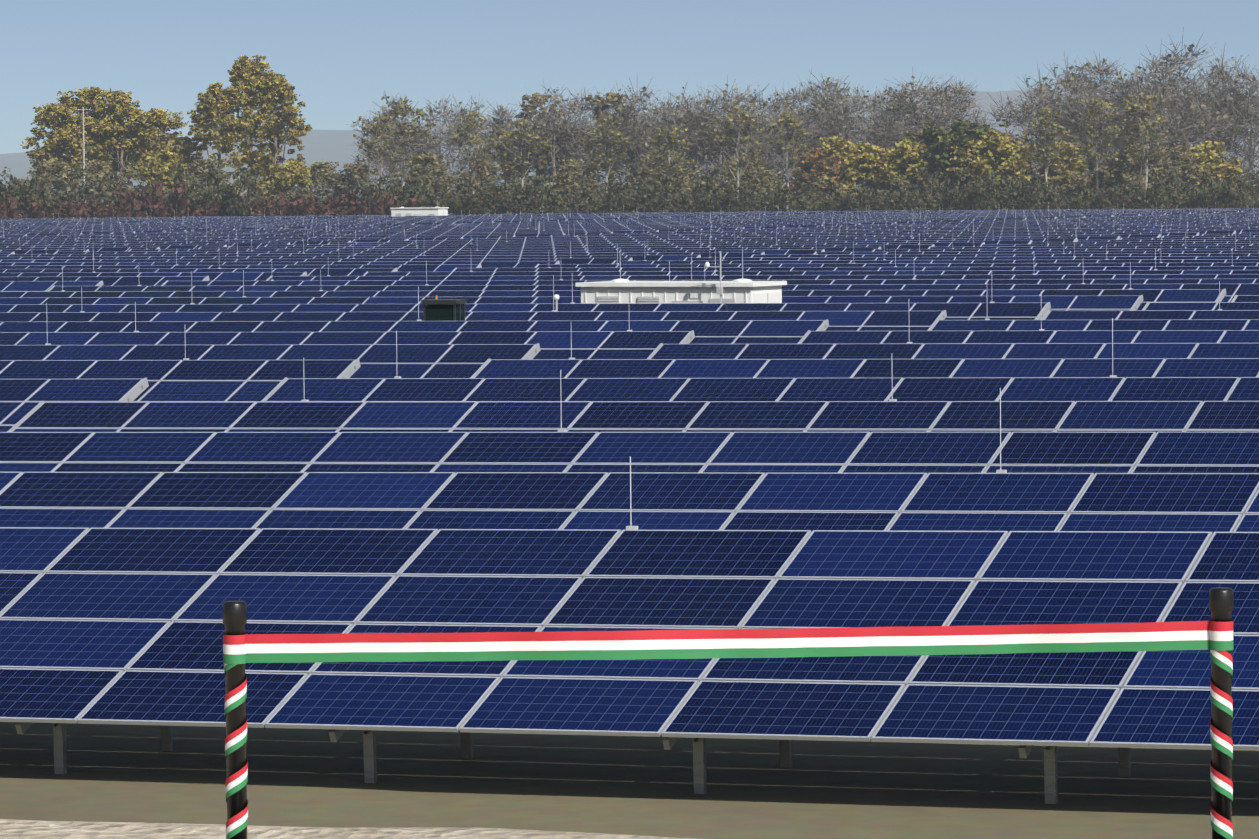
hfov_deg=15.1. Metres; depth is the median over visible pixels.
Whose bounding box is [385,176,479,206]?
shrub
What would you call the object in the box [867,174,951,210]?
shrub
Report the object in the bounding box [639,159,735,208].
shrub
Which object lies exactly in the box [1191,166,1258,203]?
shrub
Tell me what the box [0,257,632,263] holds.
solar table
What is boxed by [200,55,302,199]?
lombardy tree
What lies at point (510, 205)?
dark scrub
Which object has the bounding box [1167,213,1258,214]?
solar table
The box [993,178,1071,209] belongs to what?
shrub
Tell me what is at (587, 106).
bare tree
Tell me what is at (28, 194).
dark scrub
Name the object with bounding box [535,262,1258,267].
solar table
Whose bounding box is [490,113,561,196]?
aspen tree
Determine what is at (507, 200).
shrub
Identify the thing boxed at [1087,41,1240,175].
bare tree
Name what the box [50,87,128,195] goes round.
poplar tree
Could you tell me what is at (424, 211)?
inverter station
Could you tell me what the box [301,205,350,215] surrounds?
hedge
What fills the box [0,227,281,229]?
solar table
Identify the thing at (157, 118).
poplar tree
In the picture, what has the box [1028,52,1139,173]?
bare tree
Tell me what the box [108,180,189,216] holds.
hedge
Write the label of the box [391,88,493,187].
bare tree
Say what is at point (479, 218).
solar table
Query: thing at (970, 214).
solar table
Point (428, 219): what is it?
solar table
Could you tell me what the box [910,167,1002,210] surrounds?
dark scrub
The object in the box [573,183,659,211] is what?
shrub
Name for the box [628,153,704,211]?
olive tree
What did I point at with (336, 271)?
solar table
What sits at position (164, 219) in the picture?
solar table
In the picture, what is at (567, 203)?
shrub
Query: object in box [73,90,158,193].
poplar tree
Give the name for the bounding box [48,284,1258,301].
solar table
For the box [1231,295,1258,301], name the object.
solar table
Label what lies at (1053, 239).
solar table
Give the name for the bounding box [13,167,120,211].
shrub
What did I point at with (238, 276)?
solar table
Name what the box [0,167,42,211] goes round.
shrub
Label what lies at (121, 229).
solar table
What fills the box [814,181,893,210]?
shrub
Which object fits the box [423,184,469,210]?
shrub
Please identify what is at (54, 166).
olive tree
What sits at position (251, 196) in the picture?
shrub
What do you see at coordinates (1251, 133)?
bare tree
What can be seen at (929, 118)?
bare tree
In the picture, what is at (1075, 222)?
solar table
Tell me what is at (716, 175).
shrub
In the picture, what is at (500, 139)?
olive tree
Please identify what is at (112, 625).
solar table
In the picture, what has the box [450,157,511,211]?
olive tree
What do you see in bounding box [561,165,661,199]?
shrub
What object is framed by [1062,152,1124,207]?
olive tree
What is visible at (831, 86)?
bare tree
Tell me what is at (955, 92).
bare tree
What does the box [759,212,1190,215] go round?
solar table
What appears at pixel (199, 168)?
olive tree
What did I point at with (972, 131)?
green tree
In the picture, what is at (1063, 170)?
yellow tree
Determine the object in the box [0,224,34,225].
solar table
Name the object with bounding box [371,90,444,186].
aspen tree
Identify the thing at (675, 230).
solar table
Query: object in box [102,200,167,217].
hedge
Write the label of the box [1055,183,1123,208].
shrub
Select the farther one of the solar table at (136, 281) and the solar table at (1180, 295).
the solar table at (136, 281)
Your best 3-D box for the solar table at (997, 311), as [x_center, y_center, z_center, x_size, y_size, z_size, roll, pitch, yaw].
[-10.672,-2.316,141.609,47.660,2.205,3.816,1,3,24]
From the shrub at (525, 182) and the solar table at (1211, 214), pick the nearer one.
the solar table at (1211, 214)
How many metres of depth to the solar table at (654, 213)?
545.79 m
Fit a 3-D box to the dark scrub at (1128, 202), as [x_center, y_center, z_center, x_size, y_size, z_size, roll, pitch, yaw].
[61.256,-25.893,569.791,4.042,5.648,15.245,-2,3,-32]
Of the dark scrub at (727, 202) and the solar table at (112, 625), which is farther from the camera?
the dark scrub at (727, 202)
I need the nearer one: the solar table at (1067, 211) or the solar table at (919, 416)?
the solar table at (919, 416)
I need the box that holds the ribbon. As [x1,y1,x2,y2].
[223,620,1232,663]
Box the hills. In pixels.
[0,87,1258,197]
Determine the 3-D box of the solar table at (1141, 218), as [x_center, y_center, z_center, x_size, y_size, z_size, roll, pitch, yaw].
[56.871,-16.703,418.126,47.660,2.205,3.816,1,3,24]
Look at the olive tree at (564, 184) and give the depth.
599.34 m
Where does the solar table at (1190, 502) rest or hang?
on the ground
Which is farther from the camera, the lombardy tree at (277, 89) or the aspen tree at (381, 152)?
the lombardy tree at (277, 89)
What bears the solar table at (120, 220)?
on the ground
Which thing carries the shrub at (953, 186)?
on the ground
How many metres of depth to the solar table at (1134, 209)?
542.61 m
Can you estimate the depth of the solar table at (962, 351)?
98.27 m
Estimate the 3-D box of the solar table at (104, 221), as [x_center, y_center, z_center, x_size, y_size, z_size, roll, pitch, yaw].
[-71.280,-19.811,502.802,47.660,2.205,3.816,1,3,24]
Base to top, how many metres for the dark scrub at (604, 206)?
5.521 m
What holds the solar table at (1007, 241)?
on the ground
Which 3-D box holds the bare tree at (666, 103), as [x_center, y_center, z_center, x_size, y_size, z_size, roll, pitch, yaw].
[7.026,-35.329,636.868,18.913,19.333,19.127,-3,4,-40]
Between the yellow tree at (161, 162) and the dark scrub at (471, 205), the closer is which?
the dark scrub at (471, 205)
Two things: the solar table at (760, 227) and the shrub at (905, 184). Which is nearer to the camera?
the solar table at (760, 227)
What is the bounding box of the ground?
[0,193,1258,838]
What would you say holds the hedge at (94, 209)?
on the ground
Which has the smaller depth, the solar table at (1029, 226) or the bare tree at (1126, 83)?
the solar table at (1029, 226)
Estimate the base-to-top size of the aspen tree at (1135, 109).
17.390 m
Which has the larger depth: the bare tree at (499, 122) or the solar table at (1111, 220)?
the bare tree at (499, 122)
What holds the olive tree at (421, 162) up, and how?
on the ground
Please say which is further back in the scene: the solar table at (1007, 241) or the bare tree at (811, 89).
the bare tree at (811, 89)
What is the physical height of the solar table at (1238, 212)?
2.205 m
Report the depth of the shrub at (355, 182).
576.39 m
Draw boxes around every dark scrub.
[0,174,59,217]
[164,162,257,215]
[347,177,445,207]
[424,179,493,214]
[476,176,569,213]
[532,186,633,212]
[593,175,699,212]
[660,178,754,211]
[724,186,815,211]
[789,182,873,210]
[845,184,942,210]
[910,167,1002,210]
[972,173,1065,209]
[1034,181,1124,209]
[1094,181,1190,208]
[1152,170,1253,208]
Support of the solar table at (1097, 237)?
on the ground
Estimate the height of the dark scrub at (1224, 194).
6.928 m
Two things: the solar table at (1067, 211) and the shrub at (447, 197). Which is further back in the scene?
the shrub at (447, 197)
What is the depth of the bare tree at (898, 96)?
646.60 m
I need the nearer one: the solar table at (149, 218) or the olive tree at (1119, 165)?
the solar table at (149, 218)
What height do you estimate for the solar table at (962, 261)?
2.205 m
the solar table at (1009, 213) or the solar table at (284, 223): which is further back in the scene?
the solar table at (1009, 213)
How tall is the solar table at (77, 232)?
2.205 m
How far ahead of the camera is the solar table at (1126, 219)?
416.50 m
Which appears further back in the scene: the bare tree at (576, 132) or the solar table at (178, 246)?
the bare tree at (576, 132)
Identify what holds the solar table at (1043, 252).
on the ground
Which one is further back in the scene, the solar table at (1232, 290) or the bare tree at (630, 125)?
the bare tree at (630, 125)
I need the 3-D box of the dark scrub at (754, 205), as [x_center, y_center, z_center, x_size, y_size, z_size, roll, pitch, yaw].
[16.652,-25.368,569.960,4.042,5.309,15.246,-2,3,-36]
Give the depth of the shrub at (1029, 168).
607.62 m
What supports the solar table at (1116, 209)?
on the ground
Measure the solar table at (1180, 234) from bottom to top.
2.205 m
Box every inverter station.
[390,207,448,215]
[575,247,786,303]
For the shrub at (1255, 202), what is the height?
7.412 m
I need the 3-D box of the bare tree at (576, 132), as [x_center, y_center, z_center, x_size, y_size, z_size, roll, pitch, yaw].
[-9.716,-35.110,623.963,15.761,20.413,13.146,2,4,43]
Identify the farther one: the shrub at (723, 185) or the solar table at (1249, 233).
the shrub at (723, 185)
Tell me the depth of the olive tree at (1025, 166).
607.30 m
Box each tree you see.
[7,178,31,187]
[20,103,92,190]
[31,158,82,204]
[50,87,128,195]
[64,158,127,203]
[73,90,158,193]
[129,108,188,193]
[136,150,189,195]
[138,136,202,196]
[183,157,238,203]
[187,82,252,193]
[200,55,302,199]
[238,73,311,205]
[258,160,311,204]
[289,161,358,203]
[327,163,383,202]
[345,108,410,193]
[354,103,421,185]
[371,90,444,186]
[389,148,457,205]
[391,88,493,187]
[443,104,498,193]
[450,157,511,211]
[458,100,548,193]
[480,92,593,195]
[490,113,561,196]
[503,81,603,191]
[522,85,646,185]
[546,158,605,211]
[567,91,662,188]
[579,113,637,192]
[586,77,690,184]
[628,85,720,178]
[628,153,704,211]
[636,93,743,192]
[638,124,699,199]
[658,83,774,188]
[687,78,799,185]
[695,100,774,199]
[711,153,784,206]
[743,82,825,185]
[758,70,861,184]
[758,105,817,208]
[780,146,848,210]
[789,73,870,185]
[794,82,922,185]
[794,136,874,204]
[839,142,906,205]
[852,138,940,204]
[856,82,936,189]
[860,72,985,187]
[893,123,973,208]
[916,119,1010,208]
[920,75,996,128]
[939,129,1031,196]
[980,64,1091,209]
[999,147,1058,207]
[1008,53,1118,172]
[1018,104,1078,195]
[1025,140,1094,198]
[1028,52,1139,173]
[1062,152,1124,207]
[1066,90,1135,194]
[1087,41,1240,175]
[1087,71,1193,178]
[1094,129,1186,203]
[1103,87,1180,206]
[1120,27,1256,181]
[1148,145,1214,207]
[1163,141,1242,208]
[1166,46,1258,177]
[1197,57,1258,180]
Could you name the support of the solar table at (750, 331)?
on the ground
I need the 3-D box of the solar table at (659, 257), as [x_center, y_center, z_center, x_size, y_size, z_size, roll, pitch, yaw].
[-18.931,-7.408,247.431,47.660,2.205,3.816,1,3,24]
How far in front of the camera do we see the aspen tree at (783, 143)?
573.56 m
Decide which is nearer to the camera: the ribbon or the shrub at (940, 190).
the ribbon
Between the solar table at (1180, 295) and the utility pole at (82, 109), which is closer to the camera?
the solar table at (1180, 295)
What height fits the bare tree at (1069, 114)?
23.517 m
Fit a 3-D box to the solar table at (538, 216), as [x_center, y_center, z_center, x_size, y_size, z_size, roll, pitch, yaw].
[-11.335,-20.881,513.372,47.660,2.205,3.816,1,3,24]
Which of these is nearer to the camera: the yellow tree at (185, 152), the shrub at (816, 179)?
the shrub at (816, 179)
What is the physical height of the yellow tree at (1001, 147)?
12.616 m
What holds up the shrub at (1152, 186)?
on the ground
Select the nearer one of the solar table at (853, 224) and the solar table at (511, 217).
the solar table at (853, 224)
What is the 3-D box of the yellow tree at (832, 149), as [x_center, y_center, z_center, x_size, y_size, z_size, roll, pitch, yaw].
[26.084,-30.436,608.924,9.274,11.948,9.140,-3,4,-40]
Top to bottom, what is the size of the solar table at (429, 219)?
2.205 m
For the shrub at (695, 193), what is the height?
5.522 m
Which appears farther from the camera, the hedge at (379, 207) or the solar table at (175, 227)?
the hedge at (379, 207)
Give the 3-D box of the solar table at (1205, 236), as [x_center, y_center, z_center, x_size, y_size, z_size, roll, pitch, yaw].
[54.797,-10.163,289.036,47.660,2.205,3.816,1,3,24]
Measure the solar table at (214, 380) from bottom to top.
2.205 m
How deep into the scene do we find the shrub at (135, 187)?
575.61 m
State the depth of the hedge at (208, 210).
563.40 m
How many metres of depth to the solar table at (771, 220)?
439.23 m
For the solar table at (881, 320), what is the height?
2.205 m
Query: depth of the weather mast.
138.25 m
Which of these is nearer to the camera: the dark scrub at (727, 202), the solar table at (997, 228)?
the solar table at (997, 228)
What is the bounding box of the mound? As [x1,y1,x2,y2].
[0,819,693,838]
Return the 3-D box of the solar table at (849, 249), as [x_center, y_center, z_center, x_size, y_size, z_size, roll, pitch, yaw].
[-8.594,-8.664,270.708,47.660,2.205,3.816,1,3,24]
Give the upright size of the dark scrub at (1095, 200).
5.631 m
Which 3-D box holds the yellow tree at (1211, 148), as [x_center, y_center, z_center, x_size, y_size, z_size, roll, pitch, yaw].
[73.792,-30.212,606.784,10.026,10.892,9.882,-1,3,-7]
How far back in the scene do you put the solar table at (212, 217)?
550.13 m
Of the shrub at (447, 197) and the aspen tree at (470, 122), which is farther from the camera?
the shrub at (447, 197)
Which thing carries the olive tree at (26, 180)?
on the ground
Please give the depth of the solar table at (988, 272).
190.98 m
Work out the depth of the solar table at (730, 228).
384.48 m
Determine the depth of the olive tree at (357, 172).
604.00 m
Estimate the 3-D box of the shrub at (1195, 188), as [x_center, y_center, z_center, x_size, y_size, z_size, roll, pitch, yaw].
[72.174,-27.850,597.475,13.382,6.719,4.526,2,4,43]
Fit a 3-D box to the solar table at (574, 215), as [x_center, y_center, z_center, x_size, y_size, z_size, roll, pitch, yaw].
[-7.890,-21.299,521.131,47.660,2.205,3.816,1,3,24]
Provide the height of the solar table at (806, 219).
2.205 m
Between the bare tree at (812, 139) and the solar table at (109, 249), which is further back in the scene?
the bare tree at (812, 139)
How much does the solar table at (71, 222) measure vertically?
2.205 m
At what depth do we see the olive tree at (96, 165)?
606.87 m
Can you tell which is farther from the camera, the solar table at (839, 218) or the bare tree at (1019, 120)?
the bare tree at (1019, 120)
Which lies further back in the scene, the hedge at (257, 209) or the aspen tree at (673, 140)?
the aspen tree at (673, 140)
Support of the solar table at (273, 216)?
on the ground
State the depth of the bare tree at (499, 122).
635.99 m
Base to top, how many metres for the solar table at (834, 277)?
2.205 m
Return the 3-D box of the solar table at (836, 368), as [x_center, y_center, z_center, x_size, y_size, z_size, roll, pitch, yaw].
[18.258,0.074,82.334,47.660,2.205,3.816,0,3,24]
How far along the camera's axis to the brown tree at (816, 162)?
596.01 m
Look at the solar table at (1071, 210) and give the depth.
534.26 m
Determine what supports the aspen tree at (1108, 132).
on the ground
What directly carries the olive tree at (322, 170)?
on the ground
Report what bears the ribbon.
attached to the stanchion at (234, 623)
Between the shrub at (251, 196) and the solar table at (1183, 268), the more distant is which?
the shrub at (251, 196)
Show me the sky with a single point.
(340, 57)
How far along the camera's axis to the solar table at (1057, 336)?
106.58 m
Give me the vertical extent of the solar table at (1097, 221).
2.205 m
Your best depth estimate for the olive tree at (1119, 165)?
596.48 m
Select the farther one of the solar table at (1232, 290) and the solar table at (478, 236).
the solar table at (478, 236)
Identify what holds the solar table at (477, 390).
on the ground
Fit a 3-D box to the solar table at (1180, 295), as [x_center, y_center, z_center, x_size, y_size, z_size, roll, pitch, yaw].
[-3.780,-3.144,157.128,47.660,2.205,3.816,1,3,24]
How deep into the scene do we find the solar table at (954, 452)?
63.85 m
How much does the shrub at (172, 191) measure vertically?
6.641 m
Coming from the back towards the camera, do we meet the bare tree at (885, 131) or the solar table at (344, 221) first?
the bare tree at (885, 131)
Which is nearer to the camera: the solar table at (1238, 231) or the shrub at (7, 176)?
the solar table at (1238, 231)
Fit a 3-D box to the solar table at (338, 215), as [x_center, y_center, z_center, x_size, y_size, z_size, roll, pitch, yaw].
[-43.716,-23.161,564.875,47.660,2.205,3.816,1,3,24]
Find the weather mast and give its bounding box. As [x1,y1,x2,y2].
[705,247,731,302]
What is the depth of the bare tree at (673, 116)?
629.40 m
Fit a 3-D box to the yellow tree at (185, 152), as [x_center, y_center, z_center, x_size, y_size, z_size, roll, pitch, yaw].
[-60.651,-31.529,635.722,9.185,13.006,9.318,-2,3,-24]
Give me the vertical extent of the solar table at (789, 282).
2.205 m
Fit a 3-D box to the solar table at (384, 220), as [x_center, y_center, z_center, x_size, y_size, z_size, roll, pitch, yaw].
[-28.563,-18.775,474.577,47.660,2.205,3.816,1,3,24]
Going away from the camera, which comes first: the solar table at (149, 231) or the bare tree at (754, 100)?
the solar table at (149, 231)
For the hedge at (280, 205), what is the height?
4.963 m
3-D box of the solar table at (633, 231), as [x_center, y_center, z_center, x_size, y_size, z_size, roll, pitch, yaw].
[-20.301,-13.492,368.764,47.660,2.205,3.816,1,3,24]
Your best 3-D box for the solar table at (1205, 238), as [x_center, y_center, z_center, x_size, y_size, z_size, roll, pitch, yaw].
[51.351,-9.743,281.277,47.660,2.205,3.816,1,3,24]
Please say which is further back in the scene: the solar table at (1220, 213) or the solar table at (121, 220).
the solar table at (121, 220)
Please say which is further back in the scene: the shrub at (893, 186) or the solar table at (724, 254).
the shrub at (893, 186)
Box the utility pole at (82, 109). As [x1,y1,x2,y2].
[76,107,90,202]
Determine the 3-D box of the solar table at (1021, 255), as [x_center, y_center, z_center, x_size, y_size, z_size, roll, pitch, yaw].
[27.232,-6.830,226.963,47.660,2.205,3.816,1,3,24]
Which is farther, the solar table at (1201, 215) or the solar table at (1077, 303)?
the solar table at (1201, 215)
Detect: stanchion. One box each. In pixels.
[223,601,247,838]
[1209,587,1232,838]
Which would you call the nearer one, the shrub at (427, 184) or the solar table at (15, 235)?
the solar table at (15, 235)
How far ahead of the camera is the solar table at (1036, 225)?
375.08 m
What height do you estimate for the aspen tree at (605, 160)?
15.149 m
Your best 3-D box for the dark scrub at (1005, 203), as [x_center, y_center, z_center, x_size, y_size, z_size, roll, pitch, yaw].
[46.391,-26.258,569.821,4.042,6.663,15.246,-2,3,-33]
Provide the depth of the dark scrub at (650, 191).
567.80 m
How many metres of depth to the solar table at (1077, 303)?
149.12 m
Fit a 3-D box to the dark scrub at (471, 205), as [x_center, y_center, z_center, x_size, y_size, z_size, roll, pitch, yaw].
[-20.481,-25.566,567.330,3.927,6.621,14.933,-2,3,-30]
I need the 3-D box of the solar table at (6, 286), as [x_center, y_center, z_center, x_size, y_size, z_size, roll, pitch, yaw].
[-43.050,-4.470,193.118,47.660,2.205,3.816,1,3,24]
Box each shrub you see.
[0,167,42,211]
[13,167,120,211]
[71,162,172,211]
[153,180,225,215]
[188,172,289,208]
[281,180,374,213]
[326,167,448,206]
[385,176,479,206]
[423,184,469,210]
[469,178,569,210]
[474,192,537,212]
[503,166,618,204]
[528,181,597,212]
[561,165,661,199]
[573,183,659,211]
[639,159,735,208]
[646,186,705,211]
[664,160,771,210]
[694,182,773,211]
[726,168,828,207]
[758,171,834,210]
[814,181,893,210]
[815,172,916,204]
[860,173,968,210]
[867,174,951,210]
[931,176,1004,210]
[973,163,1076,207]
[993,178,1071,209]
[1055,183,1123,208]
[1115,167,1189,208]
[1116,166,1208,208]
[1142,171,1257,206]
[1159,172,1250,208]
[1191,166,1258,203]
[1217,166,1258,207]
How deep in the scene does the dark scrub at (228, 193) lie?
565.71 m
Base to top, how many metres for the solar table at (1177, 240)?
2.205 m
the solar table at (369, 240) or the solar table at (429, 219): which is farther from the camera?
the solar table at (429, 219)
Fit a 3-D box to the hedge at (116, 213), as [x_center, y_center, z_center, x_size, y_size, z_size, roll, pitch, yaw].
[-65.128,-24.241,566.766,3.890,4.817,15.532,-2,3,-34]
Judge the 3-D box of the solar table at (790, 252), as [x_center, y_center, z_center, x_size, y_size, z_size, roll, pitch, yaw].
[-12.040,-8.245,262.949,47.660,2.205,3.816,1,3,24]
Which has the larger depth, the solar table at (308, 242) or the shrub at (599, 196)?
the shrub at (599, 196)
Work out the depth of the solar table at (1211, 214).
457.17 m
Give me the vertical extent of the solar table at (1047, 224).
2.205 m
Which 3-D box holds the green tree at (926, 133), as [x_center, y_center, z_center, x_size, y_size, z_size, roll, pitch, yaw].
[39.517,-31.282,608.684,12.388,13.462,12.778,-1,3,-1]
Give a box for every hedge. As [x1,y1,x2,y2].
[0,197,44,218]
[26,199,109,217]
[52,197,121,217]
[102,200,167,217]
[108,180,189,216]
[172,201,219,216]
[215,196,301,215]
[243,193,311,215]
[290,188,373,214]
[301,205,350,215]
[340,192,420,214]
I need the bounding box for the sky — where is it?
[0,0,1258,153]
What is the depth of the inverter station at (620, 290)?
139.75 m
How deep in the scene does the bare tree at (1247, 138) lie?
661.19 m
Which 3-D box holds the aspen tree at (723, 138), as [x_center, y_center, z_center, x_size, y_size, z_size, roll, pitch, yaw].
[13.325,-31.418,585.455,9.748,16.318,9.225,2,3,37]
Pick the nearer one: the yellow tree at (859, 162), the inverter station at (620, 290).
the inverter station at (620, 290)
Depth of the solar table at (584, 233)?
361.50 m
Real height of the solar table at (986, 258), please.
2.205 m
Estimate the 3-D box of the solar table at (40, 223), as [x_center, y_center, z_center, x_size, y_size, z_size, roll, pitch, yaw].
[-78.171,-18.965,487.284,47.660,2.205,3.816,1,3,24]
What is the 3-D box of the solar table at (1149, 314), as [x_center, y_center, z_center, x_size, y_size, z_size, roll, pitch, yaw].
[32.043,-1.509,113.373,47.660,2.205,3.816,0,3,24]
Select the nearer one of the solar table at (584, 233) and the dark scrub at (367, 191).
the solar table at (584, 233)
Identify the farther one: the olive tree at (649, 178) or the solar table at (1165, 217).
the olive tree at (649, 178)
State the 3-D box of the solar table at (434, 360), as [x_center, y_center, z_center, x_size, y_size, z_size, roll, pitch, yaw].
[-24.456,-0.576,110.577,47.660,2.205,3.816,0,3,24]
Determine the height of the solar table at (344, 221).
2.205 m
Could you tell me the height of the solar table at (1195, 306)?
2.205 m
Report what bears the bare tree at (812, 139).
on the ground
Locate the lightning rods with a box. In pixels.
[1,202,1254,529]
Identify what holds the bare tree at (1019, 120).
on the ground
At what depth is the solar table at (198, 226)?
434.67 m
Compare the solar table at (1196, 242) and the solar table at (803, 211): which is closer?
the solar table at (1196, 242)
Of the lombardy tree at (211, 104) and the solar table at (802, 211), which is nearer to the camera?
the solar table at (802, 211)
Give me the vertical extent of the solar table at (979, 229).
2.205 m
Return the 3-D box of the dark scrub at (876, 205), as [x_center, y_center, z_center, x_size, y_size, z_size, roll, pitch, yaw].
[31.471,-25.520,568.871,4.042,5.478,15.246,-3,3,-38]
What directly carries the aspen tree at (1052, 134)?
on the ground
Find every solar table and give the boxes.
[0,217,313,219]
[0,218,276,220]
[0,220,201,221]
[0,221,161,222]
[0,223,77,224]
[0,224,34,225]
[0,224,413,226]
[0,225,370,227]
[0,226,327,228]
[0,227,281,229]
[0,228,234,230]
[0,230,185,232]
[0,231,134,233]
[0,233,81,235]
[0,233,564,236]
[0,234,26,235]
[0,235,514,238]
[0,237,462,239]
[0,239,407,241]
[0,240,350,244]
[0,242,290,246]
[0,245,226,248]
[0,247,159,251]
[0,249,88,253]
[0,252,14,253]
[0,252,764,257]
[0,254,700,260]
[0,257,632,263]
[0,261,559,267]
[0,264,481,271]
[0,268,397,275]
[0,272,306,280]
[0,276,209,285]
[0,281,103,291]
[0,289,1225,309]
[0,295,1142,310]
[0,302,1050,320]
[0,310,946,330]
[0,319,828,343]
[0,330,694,358]
[0,343,539,378]
[0,359,360,401]
[0,378,148,431]
[0,432,1258,474]
[0,472,1258,533]
[0,527,1258,803]
[3,219,239,220]
[7,401,1258,432]
[13,222,453,225]
[15,222,120,223]
[39,216,382,218]
[41,217,335,218]
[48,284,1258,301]
[54,249,824,254]
[57,232,612,235]
[58,222,480,224]
[76,215,390,217]
[102,220,530,223]
[112,230,658,233]
[128,247,880,251]
[144,219,567,222]
[161,279,1258,285]
[164,229,702,232]
[185,219,593,221]
[190,214,448,216]
[198,244,934,248]
[215,227,744,230]
[224,217,637,220]
[260,377,1258,402]
[263,217,662,219]
[263,226,784,229]
[264,242,984,246]
[266,274,1258,280]
[300,216,702,218]
[311,225,822,227]
[328,240,1031,243]
[336,215,734,217]
[355,223,860,226]
[363,270,1258,275]
[386,214,764,216]
[388,238,1076,241]
[399,222,895,225]
[440,221,930,224]
[445,236,1119,239]
[448,213,817,215]
[452,266,1258,271]
[463,214,788,215]
[470,212,849,214]
[470,358,1258,378]
[481,220,963,222]
[499,234,1160,239]
[520,219,995,221]
[533,211,899,213]
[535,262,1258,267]
[545,212,873,213]
[550,232,1198,237]
[558,218,1026,220]
[588,210,928,212]
[594,217,1055,219]
[600,230,1235,235]
[612,259,1258,263]
[629,216,1084,218]
[647,229,1258,233]
[647,343,1258,359]
[663,215,1112,217]
[683,256,1258,260]
[692,228,1258,231]
[696,214,1139,216]
[732,213,1165,216]
[735,226,1258,229]
[751,253,1258,257]
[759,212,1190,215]
[777,225,1258,228]
[789,212,1214,214]
[797,330,1258,343]
[814,251,1258,254]
[817,224,1258,226]
[818,211,1238,213]
[855,223,1258,225]
[872,248,1258,251]
[874,210,1225,212]
[881,210,1258,212]
[892,221,1258,223]
[900,209,1258,211]
[927,220,1258,222]
[928,246,1258,248]
[928,319,1258,330]
[951,208,1258,210]
[961,219,1258,221]
[969,209,1235,210]
[980,243,1258,246]
[993,218,1258,220]
[1025,217,1258,219]
[1030,241,1258,243]
[1042,310,1258,319]
[1055,217,1256,218]
[1077,239,1258,241]
[1085,216,1258,217]
[1114,215,1258,216]
[1120,237,1258,239]
[1140,214,1258,215]
[1142,302,1258,310]
[1162,235,1258,237]
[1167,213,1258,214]
[1193,213,1246,213]
[1202,234,1258,235]
[1218,212,1258,212]
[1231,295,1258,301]
[1239,232,1258,233]
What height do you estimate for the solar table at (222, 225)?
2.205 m
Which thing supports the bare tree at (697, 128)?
on the ground
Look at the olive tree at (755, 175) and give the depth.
596.36 m
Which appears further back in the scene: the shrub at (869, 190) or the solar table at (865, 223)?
the shrub at (869, 190)
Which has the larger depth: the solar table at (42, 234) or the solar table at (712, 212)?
the solar table at (712, 212)
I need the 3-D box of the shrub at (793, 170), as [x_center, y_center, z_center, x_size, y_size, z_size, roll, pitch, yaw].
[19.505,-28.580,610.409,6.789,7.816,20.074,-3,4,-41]
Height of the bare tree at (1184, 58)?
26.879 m
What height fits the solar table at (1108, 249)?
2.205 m
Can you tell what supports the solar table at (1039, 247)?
on the ground
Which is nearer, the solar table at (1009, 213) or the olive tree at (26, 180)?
the solar table at (1009, 213)
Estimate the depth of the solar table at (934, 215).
477.72 m
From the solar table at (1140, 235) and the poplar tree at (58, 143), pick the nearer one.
the solar table at (1140, 235)
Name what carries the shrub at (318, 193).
on the ground
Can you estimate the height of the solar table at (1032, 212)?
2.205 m
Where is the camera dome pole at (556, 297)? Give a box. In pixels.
[554,294,558,310]
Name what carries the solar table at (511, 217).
on the ground
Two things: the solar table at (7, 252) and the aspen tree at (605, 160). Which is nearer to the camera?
the solar table at (7, 252)
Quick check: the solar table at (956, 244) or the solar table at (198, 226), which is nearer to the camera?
the solar table at (956, 244)
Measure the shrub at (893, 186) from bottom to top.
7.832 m
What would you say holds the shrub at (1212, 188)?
on the ground
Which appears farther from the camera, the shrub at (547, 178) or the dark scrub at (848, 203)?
the shrub at (547, 178)
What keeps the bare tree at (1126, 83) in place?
on the ground
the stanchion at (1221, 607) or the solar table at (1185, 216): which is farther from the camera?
the solar table at (1185, 216)
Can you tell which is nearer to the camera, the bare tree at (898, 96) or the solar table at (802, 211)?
the solar table at (802, 211)
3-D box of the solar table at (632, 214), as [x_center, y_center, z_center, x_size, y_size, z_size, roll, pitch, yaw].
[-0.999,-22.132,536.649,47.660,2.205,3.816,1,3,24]
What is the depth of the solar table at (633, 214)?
528.05 m
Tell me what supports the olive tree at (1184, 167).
on the ground
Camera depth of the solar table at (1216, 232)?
333.83 m
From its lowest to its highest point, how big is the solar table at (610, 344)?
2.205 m
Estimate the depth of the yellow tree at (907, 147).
607.23 m
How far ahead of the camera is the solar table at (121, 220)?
505.46 m
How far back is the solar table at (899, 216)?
470.37 m
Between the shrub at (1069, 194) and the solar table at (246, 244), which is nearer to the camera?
the solar table at (246, 244)
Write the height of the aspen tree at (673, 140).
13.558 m
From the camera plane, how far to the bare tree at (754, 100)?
628.88 m
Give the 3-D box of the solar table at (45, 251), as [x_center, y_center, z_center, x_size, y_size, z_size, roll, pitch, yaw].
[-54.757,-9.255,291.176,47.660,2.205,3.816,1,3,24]
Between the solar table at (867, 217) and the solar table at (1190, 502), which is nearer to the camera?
the solar table at (1190, 502)

